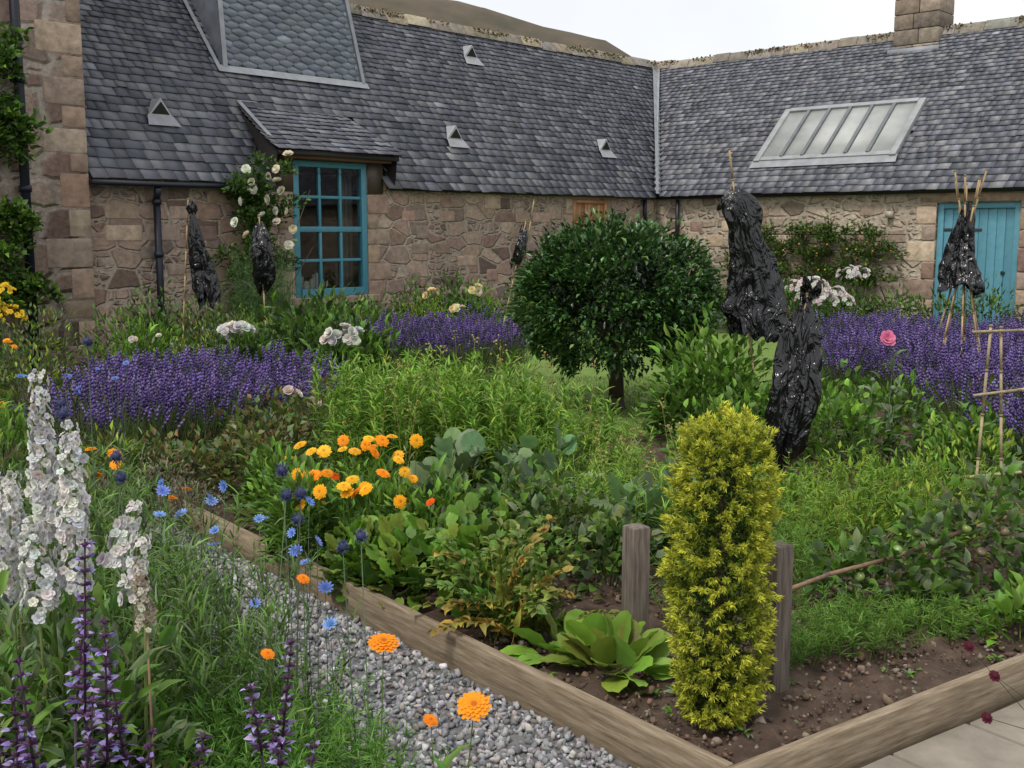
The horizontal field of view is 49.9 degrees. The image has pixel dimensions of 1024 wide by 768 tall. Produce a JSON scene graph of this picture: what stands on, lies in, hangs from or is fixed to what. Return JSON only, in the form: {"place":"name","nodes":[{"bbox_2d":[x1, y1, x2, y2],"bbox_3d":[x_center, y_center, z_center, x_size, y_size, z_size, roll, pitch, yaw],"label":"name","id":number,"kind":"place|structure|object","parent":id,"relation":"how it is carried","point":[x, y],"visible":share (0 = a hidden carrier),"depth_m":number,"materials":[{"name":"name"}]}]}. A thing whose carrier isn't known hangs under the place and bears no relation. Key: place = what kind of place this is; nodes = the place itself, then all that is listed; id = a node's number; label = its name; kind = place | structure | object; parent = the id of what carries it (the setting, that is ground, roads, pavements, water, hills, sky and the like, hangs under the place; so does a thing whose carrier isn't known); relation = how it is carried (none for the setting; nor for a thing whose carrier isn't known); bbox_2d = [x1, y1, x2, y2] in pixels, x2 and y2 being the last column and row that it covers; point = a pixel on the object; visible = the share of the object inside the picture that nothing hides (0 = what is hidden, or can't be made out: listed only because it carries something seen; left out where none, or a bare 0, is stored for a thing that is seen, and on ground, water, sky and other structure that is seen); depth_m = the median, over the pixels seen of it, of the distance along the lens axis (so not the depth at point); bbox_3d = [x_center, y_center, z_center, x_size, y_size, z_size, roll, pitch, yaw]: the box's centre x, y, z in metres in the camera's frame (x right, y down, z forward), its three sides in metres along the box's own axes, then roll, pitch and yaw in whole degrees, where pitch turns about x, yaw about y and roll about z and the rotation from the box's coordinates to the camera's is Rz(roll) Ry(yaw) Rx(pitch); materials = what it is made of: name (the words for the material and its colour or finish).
{"place":"outdoors","nodes":[
{"label":"outdoors","id":0,"kind":"place"},
{"bbox_2d":[0,350,415,504],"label":"soil","id":1,"kind":"structure","parent":0,"point":[12,448],"depth_m":8.95,"materials":[{"name":"brown soil"}]},
{"bbox_2d":[0,282,27,399],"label":"yellow border flowers","id":2,"kind":"object","parent":1,"relation":"on","point":[6,310],"visible":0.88,"depth_m":10.39,"materials":[{"name":"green plant"}]},
{"bbox_2d":[0,288,175,486],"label":"mixed perennials","id":3,"kind":"object","parent":1,"relation":"on","point":[17,418],"visible":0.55,"depth_m":9.85,"materials":[{"name":"green plant"}]},
{"bbox_2d":[0,338,190,542],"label":"orange pot marigolds","id":4,"kind":"object","parent":1,"relation":"on","point":[111,464],"visible":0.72,"depth_m":5.13,"materials":[{"name":"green plant"}]},
{"bbox_2d":[0,293,254,499],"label":"mixed perennials","id":5,"kind":"object","parent":1,"relation":"on","point":[22,349],"visible":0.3,"depth_m":9.21,"materials":[{"name":"green plant"}]},
{"bbox_2d":[12,339,356,476],"bbox_3d":[-2.373,0.084,7.977,2.367,0.709,3.017,0,8,0],"label":"lavender hedge","id":6,"kind":"object","parent":1,"relation":"on","point":[165,390],"visible":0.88,"depth_m":7.49,"materials":[{"name":"purple plant"}]},
{"bbox_2d":[182,198,219,350],"bbox_3d":[-2.994,-0.809,10.509,0.428,1.907,0.143,0,8,0],"label":"black bag bird scarer","id":7,"kind":"object","parent":1,"relation":"on","point":[205,282],"visible":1,"depth_m":10.43,"materials":[{"name":"black plastic"},{"name":"cane"}]},
{"bbox_2d":[128,333,321,456],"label":"pale rose flowers","id":8,"kind":"object","parent":1,"relation":"on","point":[288,389],"visible":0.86,"depth_m":7.19,"materials":[{"name":"beige plant"}]},
{"bbox_2d":[211,235,301,363],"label":"fennel plant","id":9,"kind":"object","parent":1,"relation":"on","point":[254,296],"visible":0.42,"depth_m":12.85,"materials":[{"name":"green plant"}]},
{"bbox_2d":[251,215,275,327],"bbox_3d":[-2.470,-0.800,10.989,0.230,1.756,0.162,0,8,0],"label":"black bag bird scarer","id":10,"kind":"object","parent":1,"relation":"on","point":[264,271],"visible":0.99,"depth_m":10.89,"materials":[{"name":"black plastic"}]},
{"bbox_2d":[216,320,364,379],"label":"white lilies","id":11,"kind":"object","parent":1,"relation":"on","point":[334,337],"visible":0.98,"depth_m":9.92,"materials":[{"name":"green plant"}]},
{"bbox_2d":[203,279,403,397],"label":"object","id":12,"kind":"object","parent":1,"relation":"on","point":[369,338],"visible":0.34,"depth_m":10.65,"materials":[{"name":"green plant"}]},
{"bbox_2d":[113,274,530,364],"bbox_3d":[-1.530,-0.960,14.490,7.989,1.075,1.516,-8,11,-44],"label":"herbaceous border","id":13,"kind":"object","parent":1,"relation":"on","point":[162,314],"visible":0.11,"depth_m":12.78,"materials":[{"name":"green plant"}]},
{"bbox_2d":[0,460,638,767],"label":"gravel path","id":14,"kind":"structure","parent":0,"point":[514,739],"depth_m":3.71,"materials":[{"name":"grey gravel"}]},
{"bbox_2d":[75,440,225,532],"bbox_3d":[-2.031,0.537,6.097,0.993,0.422,0.896,0,8,0],"label":"santolina","id":15,"kind":"object","parent":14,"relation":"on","point":[174,486],"visible":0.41,"depth_m":5.99,"materials":[{"name":"green plant"}]},
{"bbox_2d":[17,360,336,722],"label":"cornflowers","id":16,"kind":"object","parent":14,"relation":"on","point":[162,490],"visible":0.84,"depth_m":3.71,"materials":[{"name":"blue plant"}]},
{"bbox_2d":[260,574,491,767],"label":"front calendula","id":17,"kind":"object","parent":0,"point":[474,705],"depth_m":2.39,"materials":[{"name":"orange plant"}]},
{"bbox_2d":[10,323,906,605],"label":"ground","id":18,"kind":"structure","parent":0,"point":[724,329],"depth_m":17.33,"materials":[{"name":"soil"}]},
{"bbox_2d":[210,145,312,319],"bbox_3d":[-3.067,-1.598,13.580,0.719,2.636,1.568,7,10,41],"label":"climbing rose","id":19,"kind":"object","parent":18,"relation":"on","point":[256,196],"visible":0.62,"depth_m":13.35,"materials":[{"name":"plant"}]},
{"bbox_2d":[170,464,357,498],"bbox_3d":[-0.762,0.569,7.086,2.996,0.180,0.040,-5,10,-34],"label":"timber bed edging","id":20,"kind":"object","parent":18,"relation":"on","point":[235,481],"depth_m":6.40,"materials":[{"name":"brown wood"}]},
{"bbox_2d":[224,433,488,573],"bbox_3d":[-0.789,0.513,5.440,1.539,0.649,1.567,0,8,0],"label":"calendula","id":21,"kind":"object","parent":18,"relation":"on","point":[266,486],"depth_m":5.04,"materials":[{"name":"plant"}]},
{"bbox_2d":[157,493,732,767],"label":"timber bed edging","id":22,"kind":"object","parent":18,"relation":"on","point":[631,740],"visible":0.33,"depth_m":3.75,"materials":[{"name":"brown wood"}]},
{"bbox_2d":[0,0,1023,382],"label":"stone cottage","id":23,"kind":"structure","parent":18,"relation":"on","point":[424,148],"depth_m":16.31,"materials":[{"name":"stone"}]},
{"bbox_2d":[0,17,66,385],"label":"wall vine","id":24,"kind":"object","parent":23,"relation":"attached to","point":[14,122],"depth_m":11.14,"materials":[{"name":"green plant"}]},
{"bbox_2d":[293,160,367,297],"bbox_3d":[-2.418,-2.057,14.623,0.120,1.761,1.210,7,11,42],"label":"sash window frame","id":25,"kind":"structure","parent":23,"relation":"in","point":[361,198],"depth_m":14.68,"materials":[{"name":"paint"}]},
{"bbox_2d":[573,199,607,224],"bbox_3d":[1.285,-2.889,18.516,0.120,0.410,0.910,7,11,42],"label":"wooden shutter window","id":26,"kind":"structure","parent":23,"relation":"in","point":[579,206],"depth_m":18.45,"materials":[{"name":"paint"}]},
{"bbox_2d":[933,202,1020,334],"bbox_3d":[6.840,-1.631,16.208,1.190,2.065,0.080,7,11,42],"label":"plank door","id":27,"kind":"structure","parent":23,"relation":"in","point":[997,224],"depth_m":16.03,"materials":[{"name":"paint"}]},
{"bbox_2d":[717,148,787,421],"bbox_3d":[1.734,-0.600,7.992,0.538,2.188,0.225,0,8,0],"label":"black bag bird scarer","id":28,"kind":"object","parent":18,"relation":"on","point":[754,306],"visible":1,"depth_m":7.93,"materials":[{"name":"black plastic"},{"name":"cane bark"}]},
{"bbox_2d":[764,275,821,490],"bbox_3d":[1.594,0.059,6.260,0.322,1.359,0.195,0,8,0],"label":"black bag bird scarer","id":29,"kind":"object","parent":18,"relation":"on","point":[795,392],"visible":0.97,"depth_m":6.20,"materials":[{"name":"black plastic"},{"name":"cane bark"}]},
{"bbox_2d":[718,214,909,315],"bbox_3d":[4.719,-1.794,17.764,3.311,1.859,0.547,7,11,43],"label":"espalier fruit tree","id":30,"kind":"object","parent":18,"relation":"on","point":[831,237],"visible":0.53,"depth_m":17.40,"materials":[{"name":"green plant"}]},
{"bbox_2d":[685,273,1023,334],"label":"herbaceous border","id":31,"kind":"object","parent":18,"relation":"on","point":[993,300],"visible":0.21,"depth_m":15.96,"materials":[{"name":"green plant"}]},
{"bbox_2d":[727,653,1023,767],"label":"timber bed edging","id":32,"kind":"object","parent":18,"relation":"on","point":[871,737],"visible":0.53,"depth_m":3.40,"materials":[{"name":"brown wood"}]},
{"bbox_2d":[892,699,1023,755],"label":"paving bedding","id":33,"kind":"object","parent":18,"relation":"on","point":[968,723],"depth_m":3.67,"materials":[{"name":"soil"}]},
{"bbox_2d":[348,0,631,56],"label":"hill","id":34,"kind":"structure","parent":0,"point":[459,13],"depth_m":132.49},
{"bbox_2d":[307,333,906,442],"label":"lawn","id":35,"kind":"structure","parent":0,"point":[769,352],"depth_m":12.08,"materials":[{"name":"green plant"}]},
{"bbox_2d":[102,279,613,367],"bbox_3d":[-1.229,-0.775,13.624,8.001,1.003,1.227,-8,11,-44],"label":"herbaceous border","id":36,"kind":"object","parent":35,"relation":"on","point":[176,329],"visible":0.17,"depth_m":12.55,"materials":[{"name":"green plant"}]},
{"bbox_2d":[186,289,536,369],"bbox_3d":[-1.530,-0.694,13.164,1.050,0.913,5.487,6,10,39],"label":"herbaceous border","id":37,"kind":"object","parent":35,"relation":"on","point":[210,325],"visible":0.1,"depth_m":11.53,"materials":[{"name":"green plant"}]},
{"bbox_2d":[220,287,567,360],"bbox_3d":[-1.086,-0.766,13.663,1.195,0.919,5.560,8,11,44],"label":"herbaceous border","id":38,"kind":"object","parent":35,"relation":"on","point":[410,314],"visible":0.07,"depth_m":13.48,"materials":[{"name":"green plant"}]},
{"bbox_2d":[278,269,571,358],"bbox_3d":[-0.716,-0.910,14.055,1.248,1.122,5.801,6,10,38],"label":"herbaceous border","id":39,"kind":"object","parent":35,"relation":"on","point":[443,296],"visible":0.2,"depth_m":13.82,"materials":[{"name":"green plant"}]},
{"bbox_2d":[342,303,535,379],"bbox_3d":[-0.808,-0.488,12.014,2.364,0.728,2.074,0,8,0],"label":"lavender hedge","id":40,"kind":"object","parent":35,"relation":"on","point":[434,336],"visible":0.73,"depth_m":11.67,"materials":[{"name":"purple plant"}]},
{"bbox_2d":[422,283,482,361],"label":"cream roses","id":41,"kind":"object","parent":35,"relation":"on","point":[454,307],"visible":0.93,"depth_m":12.98,"materials":[{"name":"beige plant"}]},
{"bbox_2d":[497,199,534,361],"bbox_3d":[0.017,-1.110,12.491,0.487,1.959,0.170,0,8,0],"label":"black bag bird scarer","id":42,"kind":"object","parent":35,"relation":"on","point":[520,247],"visible":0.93,"depth_m":12.39,"materials":[{"name":"black plastic"},{"name":"bamboo cane"}]},
{"bbox_2d":[502,207,726,410],"bbox_3d":[0.960,-0.650,9.818,2.119,1.837,2.039,0,8,0],"label":"round bay tree","id":43,"kind":"object","parent":35,"relation":"on","point":[557,287],"visible":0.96,"depth_m":9.32,"materials":[{"name":"green plant"}]},
{"bbox_2d":[784,265,870,374],"bbox_3d":[3.529,-0.689,12.106,1.072,1.230,0.463,-4,9,-27],"label":"white phlox","id":44,"kind":"object","parent":35,"relation":"on","point":[853,272],"visible":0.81,"depth_m":11.97,"materials":[{"name":"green plant"}]},
{"bbox_2d":[192,409,1023,764],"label":"soil bed","id":45,"kind":"object","parent":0,"point":[776,713],"visible":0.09,"depth_m":3.90,"materials":[{"name":"brown soil"}]},
{"bbox_2d":[83,366,513,507],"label":"rose bushes","id":46,"kind":"object","parent":45,"relation":"on","point":[227,467],"visible":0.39,"depth_m":6.61,"materials":[{"name":"green plant"}]},
{"bbox_2d":[330,472,434,529],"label":"orange calendula flowers","id":47,"kind":"object","parent":45,"relation":"on","point":[336,476],"visible":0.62,"depth_m":4.73,"materials":[{"name":"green plant"}]},
{"bbox_2d":[311,492,541,624],"bbox_3d":[-0.381,0.707,4.641,1.041,0.429,0.874,0,8,0],"label":"nasturtium and squash leaves","id":48,"kind":"object","parent":45,"relation":"on","point":[395,547],"visible":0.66,"depth_m":4.60,"materials":[{"name":"green plant"}]},
{"bbox_2d":[303,344,644,511],"bbox_3d":[-0.456,0.201,6.449,2.277,0.887,1.528,6,10,35],"label":"cosmos foliage","id":49,"kind":"object","parent":45,"relation":"on","point":[489,424],"visible":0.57,"depth_m":6.19,"materials":[{"name":"green plant"}]},
{"bbox_2d":[406,510,620,644],"bbox_3d":[-0.012,0.736,4.125,0.743,0.469,0.761,-6,10,-39],"label":"heavenly bamboo shrub","id":50,"kind":"object","parent":45,"relation":"on","point":[508,605],"visible":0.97,"depth_m":4.12,"materials":[{"name":"green plant"}]},
{"bbox_2d":[428,443,666,599],"bbox_3d":[0.127,0.554,4.977,1.251,0.610,0.720,5,9,30],"label":"young apple bush","id":51,"kind":"object","parent":45,"relation":"on","point":[605,552],"visible":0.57,"depth_m":4.86,"materials":[{"name":"green plant"}]},
{"bbox_2d":[342,330,772,570],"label":"brassicas and seed stems","id":52,"kind":"object","parent":45,"relation":"on","point":[454,446],"visible":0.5,"depth_m":5.52,"materials":[{"name":"green plant"}]},
{"bbox_2d":[500,609,675,692],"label":"mustard greens","id":53,"kind":"object","parent":45,"relation":"on","point":[606,641],"visible":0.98,"depth_m":3.83,"materials":[{"name":"green plant"}]},
{"bbox_2d":[496,416,716,564],"bbox_3d":[0.493,0.494,5.773,0.986,0.492,1.870,-3,8,-18],"label":"flax foliage","id":54,"kind":"object","parent":45,"relation":"on","point":[619,470],"visible":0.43,"depth_m":5.55,"materials":[{"name":"green plant"}]},
{"bbox_2d":[621,523,649,633],"bbox_3d":[0.450,0.806,4.019,0.072,0.595,0.072,-4,9,-28],"label":"timber post","id":55,"kind":"object","parent":45,"relation":"on","point":[635,565],"visible":0.54,"depth_m":3.98,"materials":[{"name":"wood"}]},
{"bbox_2d":[360,470,1023,762],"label":"soil clods","id":56,"kind":"object","parent":45,"relation":"on","point":[857,698],"visible":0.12,"depth_m":3.89,"materials":[{"name":"brown soil"}]},
{"bbox_2d":[628,301,773,447],"bbox_3d":[1.451,-0.065,8.091,1.213,1.082,1.227,0,8,0],"label":"peony shrub","id":57,"kind":"object","parent":45,"relation":"on","point":[676,393],"visible":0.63,"depth_m":8.00,"materials":[{"name":"green plant"}]},
{"bbox_2d":[649,533,761,622],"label":"dill plants","id":58,"kind":"object","parent":45,"relation":"on","point":[652,592],"visible":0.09,"depth_m":4.42,"materials":[{"name":"green plant"}]},
{"bbox_2d":[655,400,785,731],"bbox_3d":[0.639,0.567,3.379,0.401,1.046,0.392,-5,9,-31],"label":"golden yew","id":59,"kind":"object","parent":45,"relation":"on","point":[735,701],"visible":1,"depth_m":3.31,"materials":[{"name":"plant"}]},
{"bbox_2d":[667,499,851,609],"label":"dill plants","id":60,"kind":"object","parent":45,"relation":"on","point":[805,560],"visible":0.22,"depth_m":4.61,"materials":[{"name":"green plant"}]},
{"bbox_2d":[759,540,793,693],"bbox_3d":[0.875,0.838,3.650,0.068,0.635,0.068,-4,9,-28],"label":"timber post","id":61,"kind":"object","parent":45,"relation":"on","point":[781,576],"visible":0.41,"depth_m":3.61,"materials":[{"name":"brown wood"}]},
{"bbox_2d":[544,529,1014,738],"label":"weed seedlings","id":62,"kind":"object","parent":45,"relation":"on","point":[669,709],"visible":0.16,"depth_m":3.81,"materials":[{"name":"green plant"}]},
{"bbox_2d":[789,603,842,670],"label":"dill plants","id":63,"kind":"object","parent":45,"relation":"on","point":[797,639],"visible":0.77,"depth_m":3.86,"materials":[{"name":"green plant"}]},
{"bbox_2d":[639,407,1023,577],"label":"carrot tops","id":64,"kind":"object","parent":45,"relation":"on","point":[816,493],"visible":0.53,"depth_m":5.45,"materials":[{"name":"green plant"}]},
{"bbox_2d":[658,359,1023,490],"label":"potato plants","id":65,"kind":"object","parent":45,"relation":"on","point":[853,425],"visible":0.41,"depth_m":7.04,"materials":[{"name":"green plant"}]},
{"bbox_2d":[791,580,942,662],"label":"dill plants","id":66,"kind":"object","parent":45,"relation":"on","point":[849,629],"visible":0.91,"depth_m":4.02,"materials":[{"name":"green plant"}]},
{"bbox_2d":[792,444,1023,634],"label":"stepover apple tree","id":67,"kind":"object","parent":45,"relation":"on","point":[859,566],"visible":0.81,"depth_m":4.42,"materials":[{"name":"green plant"}]},
{"bbox_2d":[855,344,1022,466],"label":"opium poppy plant","id":68,"kind":"object","parent":45,"relation":"on","point":[886,407],"visible":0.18,"depth_m":7.14,"materials":[{"name":"green plant"}]},
{"bbox_2d":[870,330,901,390],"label":"poppy flowers","id":69,"kind":"object","parent":68,"relation":"attached to","point":[887,337],"visible":1,"depth_m":6.99,"materials":[{"name":"pink plant"}]},
{"bbox_2d":[883,581,1015,644],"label":"dill plants","id":70,"kind":"object","parent":45,"relation":"on","point":[958,618],"visible":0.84,"depth_m":4.16,"materials":[{"name":"green plant"}]},
{"bbox_2d":[950,570,1023,646],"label":"lettuce plants","id":71,"kind":"object","parent":45,"relation":"on","point":[1001,602],"visible":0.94,"depth_m":4.19,"materials":[{"name":"green plant"}]},
{"bbox_2d":[963,641,1023,728],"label":"dark scabious flowers","id":72,"kind":"object","parent":45,"relation":"on","point":[994,675],"visible":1,"depth_m":3.14,"materials":[{"name":"red plant"}]},
{"bbox_2d":[964,324,1023,528],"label":"cane trellis","id":73,"kind":"object","parent":45,"relation":"on","point":[990,331],"visible":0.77,"depth_m":5.55,"materials":[{"name":"beige wood"}]},
{"bbox_2d":[455,0,1023,61],"label":"sky","id":74,"kind":"structure","parent":0,"point":[658,30],"materials":[{"name":"white"}]},
{"bbox_2d":[861,700,1023,767],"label":"stone paving","id":75,"kind":"structure","parent":0,"point":[979,743],"depth_m":3.36,"materials":[{"name":"stone"}]},
{"label":"soil","id":76,"kind":"structure","parent":0,"visible":0},
{"bbox_2d":[0,369,231,767],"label":"white delphinium","id":77,"kind":"object","parent":76,"relation":"on","point":[15,586],"visible":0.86,"depth_m":2.58,"materials":[{"name":"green plant"}]},
{"bbox_2d":[0,429,235,767],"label":"border perennials","id":78,"kind":"object","parent":76,"relation":"on","point":[25,626],"visible":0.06,"depth_m":3.54,"materials":[{"name":"green plant"}]},
{"bbox_2d":[132,561,157,767],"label":"seeding foxglove spike","id":79,"kind":"object","parent":76,"relation":"on","point":[144,615],"visible":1,"depth_m":2.48,"materials":[{"name":"beige plant"}]},
{"bbox_2d":[0,539,319,767],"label":"purple salvia","id":80,"kind":"object","parent":76,"relation":"on","point":[20,756],"visible":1,"depth_m":2.20,"materials":[{"name":"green plant"}]},
{"bbox_2d":[0,427,361,767],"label":"cornflower foliage","id":81,"kind":"object","parent":76,"relation":"on","point":[195,620],"visible":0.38,"depth_m":3.44,"materials":[{"name":"green plant"}]},
{"bbox_2d":[39,335,370,763],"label":"globe thistles","id":82,"kind":"object","parent":76,"relation":"on","point":[63,413],"visible":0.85,"depth_m":3.06,"materials":[{"name":"petal"},{"name":"foliage"}]},
{"bbox_2d":[93,629,472,767],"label":"feathery herb","id":83,"kind":"object","parent":76,"relation":"on","point":[331,753],"visible":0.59,"depth_m":2.88,"materials":[{"name":"green plant"}]},
{"label":"soil","id":84,"kind":"structure","parent":0,"visible":0},
{"bbox_2d":[815,307,1023,479],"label":"lavender hedge","id":85,"kind":"object","parent":84,"relation":"on","point":[948,380],"visible":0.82,"depth_m":9.12,"materials":[{"name":"purple plant"}]},
{"bbox_2d":[926,169,987,399],"bbox_3d":[3.876,-0.774,9.484,0.624,2.123,0.639,0,8,0],"label":"black bag bird scarer","id":86,"kind":"object","parent":84,"relation":"on","point":[957,266],"visible":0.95,"depth_m":9.39,"materials":[{"name":"black plastic"},{"name":"bamboo cane"}]}
]}

